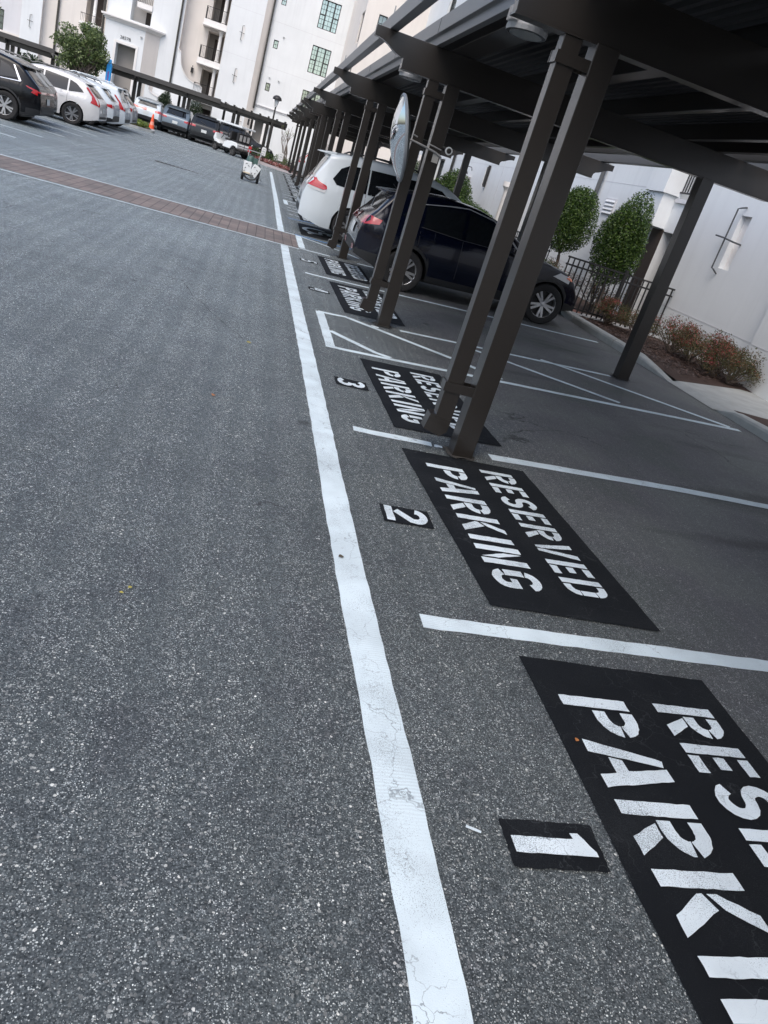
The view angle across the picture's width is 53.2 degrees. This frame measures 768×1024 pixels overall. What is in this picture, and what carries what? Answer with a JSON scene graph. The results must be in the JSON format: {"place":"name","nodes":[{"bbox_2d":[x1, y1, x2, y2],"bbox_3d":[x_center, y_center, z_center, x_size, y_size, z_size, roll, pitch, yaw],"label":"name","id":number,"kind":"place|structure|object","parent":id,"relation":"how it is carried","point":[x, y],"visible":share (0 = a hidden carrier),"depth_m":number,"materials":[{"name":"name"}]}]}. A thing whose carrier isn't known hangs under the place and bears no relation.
{"place":"outdoors","nodes":[
{"label":"outdoors","id":0,"kind":"place"},
{"bbox_2d":[0,113,767,1023],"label":"ground","id":1,"kind":"structure","parent":0,"point":[190,827],"depth_m":3.15,"materials":[{"name":"grey asphalt"}]},
{"bbox_2d":[0,51,53,120],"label":"parked car","id":2,"kind":"object","parent":1,"relation":"on","point":[26,93],"visible":1,"depth_m":21.56,"materials":[{"name":"black paint"}]},
{"bbox_2d":[0,48,57,111],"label":"parked car","id":3,"kind":"object","parent":1,"relation":"on","point":[47,81],"visible":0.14,"depth_m":24.62,"materials":[{"name":"grey paint"}]},
{"bbox_2d":[17,51,43,63],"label":"palm shrub","id":4,"kind":"object","parent":1,"relation":"on","point":[32,57],"visible":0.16,"depth_m":44.63,"materials":[{"name":"green plant"}]},
{"bbox_2d":[0,31,68,68],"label":"carport","id":5,"kind":"object","parent":1,"relation":"on","point":[21,43],"visible":0.48,"depth_m":45.78,"materials":[{"name":"brown metal"}]},
{"bbox_2d":[31,61,106,124],"bbox_3d":[-12.822,-15.814,28.512,4.662,1.738,2.222,12,24,-14],"label":"parked car","id":6,"kind":"object","parent":1,"relation":"on","point":[72,90],"visible":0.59,"depth_m":28.11,"materials":[{"name":"white paint"}]},
{"bbox_2d":[54,67,119,125],"bbox_3d":[-13.245,-17.136,31.172,4.662,1.738,2.222,12,24,-14],"label":"parked car","id":7,"kind":"object","parent":1,"relation":"on","point":[113,110],"visible":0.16,"depth_m":31.07,"materials":[{"name":"grey paint"}]},
{"bbox_2d":[61,69,130,124],"bbox_3d":[-13.727,-18.343,33.429,5.063,1.818,2.278,12,24,-14],"label":"parked car","id":8,"kind":"object","parent":1,"relation":"on","point":[117,93],"visible":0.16,"depth_m":33.27,"materials":[{"name":"grey paint"}]},
{"bbox_2d":[109,93,137,125],"bbox_3d":[-13.929,-19.306,35.624,4.662,1.680,2.222,12,24,-14],"label":"parked car","id":9,"kind":"object","parent":1,"relation":"on","point":[134,112],"visible":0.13,"depth_m":35.88,"materials":[{"name":"grey paint"}]},
{"bbox_2d":[123,124,154,133],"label":"island kerb","id":10,"kind":"structure","parent":1,"relation":"on","point":[142,129],"depth_m":41.10,"materials":[{"name":"concrete"}]},
{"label":"island bed","id":11,"kind":"structure","parent":10,"relation":"on","visible":0},
{"bbox_2d":[49,21,113,77],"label":"broadleaf tree","id":12,"kind":"object","parent":11,"relation":"on","point":[88,54],"visible":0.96,"depth_m":41.29,"materials":[{"name":"green plant"}]},
{"bbox_2d":[105,59,111,82],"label":"info pylon","id":13,"kind":"object","parent":11,"relation":"on","point":[108,72],"visible":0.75,"depth_m":42.21,"materials":[{"name":"blue plastic"}]},
{"bbox_2d":[133,119,149,128],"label":"ground shrub","id":14,"kind":"object","parent":11,"relation":"on","point":[141,123],"visible":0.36,"depth_m":41.44,"materials":[{"name":"green plant"}]},
{"bbox_2d":[0,155,297,247],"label":"brick crossing","id":15,"kind":"object","parent":1,"relation":"on","point":[123,194],"visible":1,"depth_m":14.15,"materials":[{"name":"brick"}]},
{"bbox_2d":[0,154,293,234],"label":"crossing line","id":16,"kind":"object","parent":15,"relation":"on","point":[143,193],"visible":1,"depth_m":15.06,"materials":[{"name":"white paint"}]},
{"bbox_2d":[133,96,165,130],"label":"parked car","id":17,"kind":"object","parent":1,"relation":"on","point":[147,108],"visible":0.57,"depth_m":47.23,"materials":[{"name":"white paint"}]},
{"bbox_2d":[1,169,298,248],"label":"crossing line","id":18,"kind":"object","parent":1,"relation":"on","point":[148,208],"visible":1,"depth_m":13.21,"materials":[{"name":"white paint"}]},
{"bbox_2d":[149,114,153,128],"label":"traffic cone","id":19,"kind":"object","parent":1,"relation":"on","point":[151,125],"visible":0.73,"depth_m":43.49,"materials":[{"name":"orange plastic"}]},
{"bbox_2d":[157,91,171,105],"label":"topiary bush","id":20,"kind":"object","parent":1,"relation":"on","point":[164,99],"visible":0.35,"depth_m":56.68,"materials":[{"name":"green plant"}]},
{"bbox_2d":[160,104,192,138],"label":"parked car","id":21,"kind":"object","parent":1,"relation":"on","point":[175,118],"visible":0.64,"depth_m":47.84,"materials":[{"name":"blue paint"}]},
{"bbox_2d":[0,0,354,163],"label":"apartment building","id":22,"kind":"structure","parent":1,"relation":"on","point":[255,56],"depth_m":57.43,"materials":[{"name":"white paint"}]},
{"bbox_2d":[0,8,3,29],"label":"window","id":23,"kind":"structure","parent":22,"relation":"in","point":[1,10],"depth_m":55.42,"materials":[{"name":"teal glass"}]},
{"bbox_2d":[95,0,103,26],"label":"balcony door","id":24,"kind":"structure","parent":22,"relation":"in","point":[100,2],"depth_m":57.01,"materials":[{"name":"brown"}]},
{"bbox_2d":[145,13,151,25],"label":"recess door","id":25,"kind":"structure","parent":22,"relation":"in","point":[148,17],"depth_m":57.29,"materials":[{"name":"grey"}]},
{"bbox_2d":[206,74,211,94],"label":"balcony door","id":26,"kind":"structure","parent":22,"relation":"in","point":[210,75],"depth_m":60.48,"materials":[{"name":"grey"}]},
{"bbox_2d":[212,39,217,61],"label":"balcony door","id":27,"kind":"structure","parent":22,"relation":"in","point":[216,41],"depth_m":59.55,"materials":[{"name":"grey glass"}]},
{"bbox_2d":[218,0,225,22],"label":"balcony door","id":28,"kind":"structure","parent":22,"relation":"in","point":[223,1],"depth_m":58.47,"materials":[{"name":"grey glass"}]},
{"bbox_2d":[252,121,263,142],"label":"door","id":29,"kind":"structure","parent":22,"relation":"in","point":[258,126],"depth_m":61.04,"materials":[{"name":"grey"}]},
{"bbox_2d":[299,89,320,110],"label":"window","id":30,"kind":"structure","parent":22,"relation":"in","point":[305,92],"depth_m":59.79,"materials":[{"name":"green glass"}]},
{"bbox_2d":[307,45,331,77],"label":"window","id":31,"kind":"structure","parent":22,"relation":"in","point":[320,57],"depth_m":58.85,"materials":[{"name":"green glass"}]},
{"bbox_2d":[317,0,341,33],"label":"window","id":32,"kind":"structure","parent":22,"relation":"in","point":[330,11],"depth_m":57.65,"materials":[{"name":"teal glass"}]},
{"bbox_2d":[190,101,202,115],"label":"topiary bush","id":33,"kind":"object","parent":1,"relation":"on","point":[194,109],"visible":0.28,"depth_m":57.28,"materials":[{"name":"green plant"}]},
{"bbox_2d":[106,61,286,158],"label":"carport","id":34,"kind":"object","parent":1,"relation":"on","point":[141,78],"visible":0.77,"depth_m":48.17,"materials":[{"name":"brown metal"}]},
{"bbox_2d":[188,113,220,147],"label":"parked car","id":35,"kind":"object","parent":1,"relation":"on","point":[202,127],"visible":0.69,"depth_m":47.28,"materials":[{"name":"grey paint"}]},
{"bbox_2d":[219,121,245,154],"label":"parked car","id":36,"kind":"object","parent":1,"relation":"on","point":[224,126],"visible":0.26,"depth_m":48.44,"materials":[{"name":"grey paint"}]},
{"bbox_2d":[212,118,256,158],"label":"golf cart","id":37,"kind":"object","parent":1,"relation":"on","point":[235,142],"visible":0.99,"depth_m":44.53,"materials":[{"name":"white plastic"}]},
{"bbox_2d":[241,150,263,183],"bbox_3d":[-4.693,-12.451,27.633,0.742,1.008,1.339,12,24,-14],"label":"line striper","id":38,"kind":"object","parent":1,"relation":"on","point":[254,171],"visible":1,"depth_m":27.16,"materials":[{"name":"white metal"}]},
{"bbox_2d":[246,132,273,158],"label":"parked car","id":39,"kind":"object","parent":1,"relation":"on","point":[254,143],"visible":0.16,"depth_m":51.37,"materials":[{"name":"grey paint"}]},
{"bbox_2d":[250,154,296,175],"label":"flower bed kerb","id":40,"kind":"structure","parent":1,"relation":"on","point":[271,166],"depth_m":44.13,"materials":[{"name":"grey concrete"}]},
{"bbox_2d":[270,172,283,230],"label":"edge line","id":41,"kind":"object","parent":1,"relation":"on","point":[278,216],"visible":0.99,"depth_m":20.86,"materials":[{"name":"white paint"}]},
{"bbox_2d":[251,154,302,175],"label":"flower bed soil","id":42,"kind":"structure","parent":1,"relation":"on","point":[274,163],"depth_m":46.58,"materials":[{"name":"brown soil"}]},
{"bbox_2d":[255,155,289,170],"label":"red flowers","id":43,"kind":"object","parent":42,"relation":"on","point":[275,164],"visible":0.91,"depth_m":44.87,"materials":[{"name":"plant"}]},
{"bbox_2d":[264,95,281,157],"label":"street lamp","id":44,"kind":"object","parent":42,"relation":"on","point":[277,98],"visible":0.98,"depth_m":47.56,"materials":[{"name":"brown metal"}]},
{"bbox_2d":[251,147,294,168],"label":"box hedge","id":45,"kind":"object","parent":42,"relation":"on","point":[266,156],"visible":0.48,"depth_m":46.83,"materials":[{"name":"green plant"}]},
{"bbox_2d":[281,125,293,165],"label":"crape myrtle","id":46,"kind":"object","parent":42,"relation":"on","point":[286,149],"visible":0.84,"depth_m":47.52,"materials":[{"name":"grey plant"}]},
{"bbox_2d":[295,235,304,248],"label":"painted line","id":47,"kind":"object","parent":1,"relation":"on","point":[300,242],"visible":1,"depth_m":14.90,"materials":[{"name":"white paint"}]},
{"bbox_2d":[297,152,325,174],"bbox_3d":[-2.091,-17.156,38.823,4.662,1.680,1.880,9,24,-13],"label":"parked car","id":48,"kind":"object","parent":1,"relation":"on","point":[304,162],"visible":0.02,"depth_m":37.63,"materials":[{"name":"grey paint"}]},
{"bbox_2d":[308,286,329,293],"bbox_3d":[-0.886,-3.026,10.444,0.301,0.012,0.216,12,24,-14],"label":"stall number","id":49,"kind":"object","parent":1,"relation":"on","point":[319,290],"visible":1,"depth_m":10.43,"materials":[{"name":"white paint"}]},
{"bbox_2d":[298,223,340,243],"bbox_3d":[-1.347,-6.321,17.444,1.201,0.059,2.502,12,24,-14],"label":"accessible panel","id":50,"kind":"object","parent":1,"relation":"on","point":[315,232],"visible":0.65,"depth_m":17.36,"materials":[{"name":"black paint"}]},
{"bbox_2d":[316,311,334,345],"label":"painted line","id":51,"kind":"object","parent":1,"relation":"on","point":[326,333],"visible":1,"depth_m":8.28,"materials":[{"name":"white paint"}]},
{"bbox_2d":[317,255,369,284],"bbox_3d":[-0.681,-4.094,12.929,0.779,0.040,2.071,12,24,-14],"label":"reserved panel","id":52,"kind":"object","parent":1,"relation":"on","point":[336,268],"visible":0.99,"depth_m":12.84,"materials":[{"name":"black paint"}]},
{"bbox_2d":[334,376,368,390],"bbox_3d":[-0.281,-1.105,6.568,0.293,0.012,0.240,12,24,-14],"label":"stall number","id":53,"kind":"object","parent":1,"relation":"on","point":[351,383],"visible":1,"depth_m":6.56,"materials":[{"name":"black paint"}]},
{"bbox_2d":[287,95,422,185],"bbox_3d":[-2.025,-16.695,36.191,5.385,3.235,22.700,12,24,-14],"label":"carport","id":54,"kind":"object","parent":1,"relation":"on","point":[304,117],"visible":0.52,"depth_m":31.09,"materials":[{"name":"brown metal"}]},
{"bbox_2d":[330,330,391,357],"bbox_3d":[-0.272,-1.763,8.027,0.908,0.029,0.132,33,27,31],"label":"painted line","id":55,"kind":"object","parent":1,"relation":"on","point":[350,340],"visible":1,"depth_m":8.02,"materials":[{"name":"white paint"}]},
{"bbox_2d":[329,281,404,325],"bbox_3d":[-0.265,-2.880,10.499,0.839,0.043,2.250,12,24,-14],"label":"reserved panel","id":56,"kind":"object","parent":1,"relation":"on","point":[349,298],"visible":0.6,"depth_m":10.36,"materials":[{"name":"black paint"}]},
{"bbox_2d":[281,245,473,1023],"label":"edge line","id":57,"kind":"object","parent":1,"relation":"on","point":[438,991],"visible":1,"depth_m":2.47,"materials":[{"name":"white paint"}]},
{"bbox_2d":[296,149,460,241],"bbox_3d":[0.599,-6.848,17.477,5.063,1.818,2.278,9,24,-13],"label":"parked car","id":58,"kind":"object","parent":1,"relation":"on","point":[320,194],"visible":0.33,"depth_m":16.30,"materials":[{"name":"white paint"}]},
{"bbox_2d":[353,426,431,445],"bbox_3d":[0.065,-0.551,5.559,0.594,0.026,0.102,13,23,-13],"label":"painted line","id":59,"kind":"object","parent":1,"relation":"on","point":[387,435],"visible":1,"depth_m":5.56,"materials":[{"name":"white paint"}]},
{"bbox_2d":[379,503,433,528],"bbox_3d":[0.127,0.021,4.331,0.296,0.014,0.223,12,24,-14],"label":"stall number","id":60,"kind":"object","parent":1,"relation":"on","point":[402,515],"visible":1,"depth_m":4.32,"materials":[{"name":"black paint"}]},
{"bbox_2d":[318,310,501,378],"bbox_3d":[0.286,-1.932,8.739,2.464,0.092,0.311,28,25,21],"label":"painted line","id":61,"kind":"object","parent":1,"relation":"on","point":[471,366],"visible":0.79,"depth_m":8.88,"materials":[{"name":"white paint"}]},
{"bbox_2d":[360,358,501,446],"bbox_3d":[0.343,-1.006,6.730,0.935,0.047,1.948,12,24,-14],"label":"reserved panel","id":62,"kind":"object","parent":1,"relation":"on","point":[408,397],"visible":0.7,"depth_m":6.71,"materials":[{"name":"black paint"}]},
{"bbox_2d":[305,272,597,342],"bbox_3d":[1.149,-3.197,12.041,4.839,0.236,0.121,13,23,-12],"label":"painted line","id":63,"kind":"object","parent":1,"relation":"on","point":[446,306],"visible":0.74,"depth_m":11.98,"materials":[{"name":"white paint"}]},
{"bbox_2d":[442,446,473,460],"bbox_3d":[0.542,-0.426,5.552,0.228,0.011,0.255,12,24,-14],"label":"grime patch","id":64,"kind":"object","parent":1,"relation":"on","point":[448,451],"visible":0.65,"depth_m":5.50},
{"bbox_2d":[345,185,575,323],"bbox_3d":[1.351,-4.388,12.919,3.884,1.520,2.107,9,24,-13],"label":"parked car","id":65,"kind":"object","parent":1,"relation":"on","point":[451,243],"visible":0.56,"depth_m":12.08,"materials":[{"name":"black paint"}]},
{"bbox_2d":[400,330,610,376],"bbox_3d":[1.568,-1.985,9.625,2.871,0.144,0.098,11,24,-15],"label":"painted line","id":66,"kind":"object","parent":1,"relation":"on","point":[510,354],"visible":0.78,"depth_m":9.67,"materials":[{"name":"white paint"}]},
{"bbox_2d":[401,447,659,630],"bbox_3d":[0.750,0.071,4.597,0.921,0.051,2.070,11,24,-17],"label":"reserved panel","id":67,"kind":"object","parent":1,"relation":"on","point":[520,543],"visible":1,"depth_m":4.35,"materials":[{"name":"black paint"}]},
{"bbox_2d":[325,344,740,431],"bbox_3d":[1.758,-1.298,8.216,4.883,0.239,0.102,11,24,-16],"label":"painted line","id":68,"kind":"object","parent":1,"relation":"on","point":[358,352],"visible":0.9,"depth_m":8.23,"materials":[{"name":"white paint"}]},
{"bbox_2d":[303,0,767,459],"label":"carport","id":69,"kind":"object","parent":1,"relation":"on","point":[588,88],"visible":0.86,"depth_m":7.58,"materials":[{"name":"brown metal"}]},
{"bbox_2d":[399,63,421,82],"bbox_3d":[0.347,-5.668,9.860,0.320,0.173,0.375,12,24,-14],"label":"canopy light","id":70,"kind":"object","parent":69,"relation":"attached to","point":[409,76],"visible":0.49,"depth_m":9.79,"materials":[{"name":"grey"}]},
{"bbox_2d":[390,93,441,181],"bbox_3d":[0.207,-3.996,8.214,0.614,0.837,0.722,30,26,27],"label":"traffic mirror","id":71,"kind":"object","parent":69,"relation":"attached to","point":[400,139],"visible":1,"depth_m":7.97,"materials":[{"name":"white mirror"}]},
{"bbox_2d":[442,147,452,154],"bbox_3d":[0.697,-3.990,8.458,0.107,0.084,0.122,12,24,-14],"label":"security camera","id":72,"kind":"object","parent":69,"relation":"attached to","point":[448,150],"visible":1,"depth_m":8.41,"materials":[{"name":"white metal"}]},
{"bbox_2d":[506,4,547,42],"bbox_3d":[1.022,-3.472,5.419,0.320,0.173,0.375,12,24,-14],"label":"canopy light","id":73,"kind":"object","parent":69,"relation":"attached to","point":[519,28],"visible":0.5,"depth_m":5.37,"materials":[{"name":"grey metal"}]},
{"bbox_2d":[326,0,767,400],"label":"apartment building","id":74,"kind":"structure","parent":1,"relation":"on","point":[719,281],"depth_m":14.86,"materials":[{"name":"white paint"}]},
{"bbox_2d":[377,14,387,24],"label":"window","id":75,"kind":"structure","parent":74,"relation":"in","point":[382,19],"depth_m":47.33,"materials":[{"name":"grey glass"}]},
{"bbox_2d":[435,159,444,180],"bbox_3d":[2.612,-15.699,36.205,0.080,1.800,1.400,12,24,-14],"label":"window","id":76,"kind":"structure","parent":74,"relation":"in","point":[442,162],"depth_m":36.45,"materials":[{"name":"glass"}]},
{"bbox_2d":[619,228,663,319],"bbox_3d":[5.340,-4.933,16.082,0.009,1.980,0.500,12,24,-14],"label":"brown door","id":77,"kind":"structure","parent":74,"relation":"in","point":[655,236],"depth_m":15.94,"materials":[{"name":"grey"}]},
{"bbox_2d":[475,350,619,402],"bbox_3d":[1.786,-1.637,8.984,2.063,0.083,0.103,28,25,22],"label":"painted line","id":78,"kind":"object","parent":1,"relation":"on","point":[560,381],"visible":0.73,"depth_m":8.86,"materials":[{"name":"white paint"}]},
{"bbox_2d":[498,818,610,872],"bbox_3d":[0.523,1.023,2.359,0.322,0.018,0.186,12,24,-14],"label":"stall number","id":79,"kind":"object","parent":1,"relation":"on","point":[536,844],"visible":1,"depth_m":2.35,"materials":[{"name":"black paint"}]},
{"bbox_2d":[561,311,579,320],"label":"kerb","id":80,"kind":"structure","parent":1,"relation":"on","point":[568,315],"depth_m":14.35,"materials":[{"name":"concrete"}]},
{"bbox_2d":[419,614,767,671],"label":"painted line","id":81,"kind":"object","parent":1,"relation":"on","point":[518,633],"visible":1,"depth_m":3.54,"materials":[{"name":"white paint"}]},
{"bbox_2d":[571,315,620,345],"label":"kerb","id":82,"kind":"structure","parent":1,"relation":"on","point":[596,331],"depth_m":13.18,"materials":[{"name":"concrete"}]},
{"bbox_2d":[488,454,767,508],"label":"painted line","id":83,"kind":"object","parent":1,"relation":"on","point":[607,477],"visible":1,"depth_m":5.98,"materials":[{"name":"white paint"}]},
{"bbox_2d":[540,359,729,426],"bbox_3d":[3.008,-1.472,9.348,2.420,0.095,0.130,28,25,23],"label":"painted line","id":84,"kind":"object","parent":1,"relation":"on","point":[637,393],"visible":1,"depth_m":9.31,"materials":[{"name":"white paint"}]},
{"bbox_2d":[611,340,671,381],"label":"kerb","id":85,"kind":"structure","parent":1,"relation":"on","point":[645,361],"depth_m":11.39,"materials":[{"name":"concrete"}]},
{"bbox_2d":[519,656,767,1023],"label":"reserved panel","id":86,"kind":"object","parent":1,"relation":"on","point":[672,771],"visible":1,"depth_m":2.65,"materials":[{"name":"black paint"}]},
{"bbox_2d":[574,297,767,426],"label":"planting bed","id":87,"kind":"object","parent":1,"relation":"on","point":[684,377],"visible":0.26,"depth_m":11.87,"materials":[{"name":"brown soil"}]},
{"bbox_2d":[436,168,472,202],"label":"topiary bush","id":88,"kind":"object","parent":87,"relation":"on","point":[448,182],"visible":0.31,"depth_m":27.42,"materials":[{"name":"green plant"}]},
{"bbox_2d":[460,199,481,207],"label":"ball hedge","id":89,"kind":"object","parent":87,"relation":"on","point":[466,202],"visible":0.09,"depth_m":25.43,"materials":[{"name":"green plant"}]},
{"bbox_2d":[473,206,492,217],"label":"ball hedge","id":90,"kind":"object","parent":87,"relation":"on","point":[484,211],"visible":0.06,"depth_m":23.71,"materials":[{"name":"green plant"}]},
{"bbox_2d":[548,257,579,284],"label":"azalea bush","id":91,"kind":"object","parent":87,"relation":"on","point":[551,260],"visible":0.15,"depth_m":17.10,"materials":[{"name":"green plant"}]},
{"bbox_2d":[549,185,600,266],"bbox_3d":[4.211,-6.305,17.684,1.174,2.377,1.136,12,24,-14],"label":"clipped tree","id":92,"kind":"object","parent":87,"relation":"on","point":[577,215],"visible":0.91,"depth_m":17.23,"materials":[{"name":"green plant"}]},
{"bbox_2d":[574,274,627,310],"bbox_3d":[4.486,-4.561,15.997,1.162,0.794,0.994,12,24,-14],"label":"azalea bush","id":93,"kind":"object","parent":87,"relation":"on","point":[592,293],"visible":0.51,"depth_m":15.93,"materials":[{"name":"brown plant"}]},
{"bbox_2d":[592,296,634,326],"bbox_3d":[4.296,-3.716,14.271,0.781,0.551,0.915,25,24,15],"label":"azalea bush","id":94,"kind":"object","parent":87,"relation":"on","point":[606,305],"visible":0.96,"depth_m":14.18,"materials":[{"name":"brown plant"}]},
{"bbox_2d":[574,312,656,337],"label":"path","id":95,"kind":"structure","parent":87,"relation":"on","point":[598,319],"depth_m":14.84,"materials":[{"name":"concrete"}]},
{"bbox_2d":[564,255,675,335],"bbox_3d":[4.341,-4.065,14.524,2.280,1.070,0.060,12,24,-14],"label":"iron fence","id":96,"kind":"object","parent":87,"relation":"on","point":[622,282],"visible":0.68,"depth_m":14.43,"materials":[{"name":"black metal"}]},
{"bbox_2d":[588,189,655,313],"bbox_3d":[4.567,-5.071,15.017,1.120,2.481,0.988,12,24,-14],"label":"clipped tree","id":97,"kind":"object","parent":87,"relation":"on","point":[620,245],"visible":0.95,"depth_m":14.68,"materials":[{"name":"green plant"}]},
{"bbox_2d":[618,309,666,338],"bbox_3d":[4.607,-3.348,13.709,0.806,0.523,0.840,12,24,-14],"label":"azalea bush","id":98,"kind":"object","parent":87,"relation":"on","point":[634,320],"visible":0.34,"depth_m":13.72,"materials":[{"name":"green plant"}]},
{"bbox_2d":[652,313,702,355],"bbox_3d":[4.995,-3.023,13.082,1.075,0.664,0.945,0,29,-37],"label":"azalea bush","id":99,"kind":"object","parent":87,"relation":"on","point":[671,347],"visible":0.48,"depth_m":13.10,"materials":[{"name":"brown plant"}]},
{"bbox_2d":[664,323,721,362],"bbox_3d":[5.077,-2.769,12.611,0.882,0.635,0.935,12,24,-14],"label":"azalea bush","id":100,"kind":"object","parent":87,"relation":"on","point":[691,338],"visible":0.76,"depth_m":12.62,"materials":[{"name":"brown plant"}]},
{"bbox_2d":[684,337,738,371],"bbox_3d":[5.257,-2.513,12.204,0.765,0.604,0.940,33,27,32],"label":"azalea bush","id":101,"kind":"object","parent":87,"relation":"on","point":[692,349],"visible":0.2,"depth_m":12.13,"materials":[{"name":"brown plant"}]},
{"bbox_2d":[695,329,757,377],"bbox_3d":[5.271,-2.390,11.799,0.990,0.711,0.821,-8,34,-46],"label":"azalea bush","id":102,"kind":"object","parent":87,"relation":"on","point":[714,371],"visible":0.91,"depth_m":11.72,"materials":[{"name":"brown plant"}]},
{"bbox_2d":[708,345,765,387],"bbox_3d":[5.399,-2.225,11.661,0.816,0.604,0.796,12,24,-14],"label":"azalea bush","id":103,"kind":"object","parent":87,"relation":"on","point":[729,377],"visible":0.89,"depth_m":11.57,"materials":[{"name":"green plant"}]},
{"bbox_2d":[716,410,767,441],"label":"kerb","id":104,"kind":"structure","parent":1,"relation":"on","point":[756,428],"depth_m":9.01,"materials":[{"name":"concrete"}]},
{"bbox_2d":[670,381,767,418],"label":"pavement","id":105,"kind":"structure","parent":0,"point":[725,399],"depth_m":10.48,"materials":[{"name":"concrete"}]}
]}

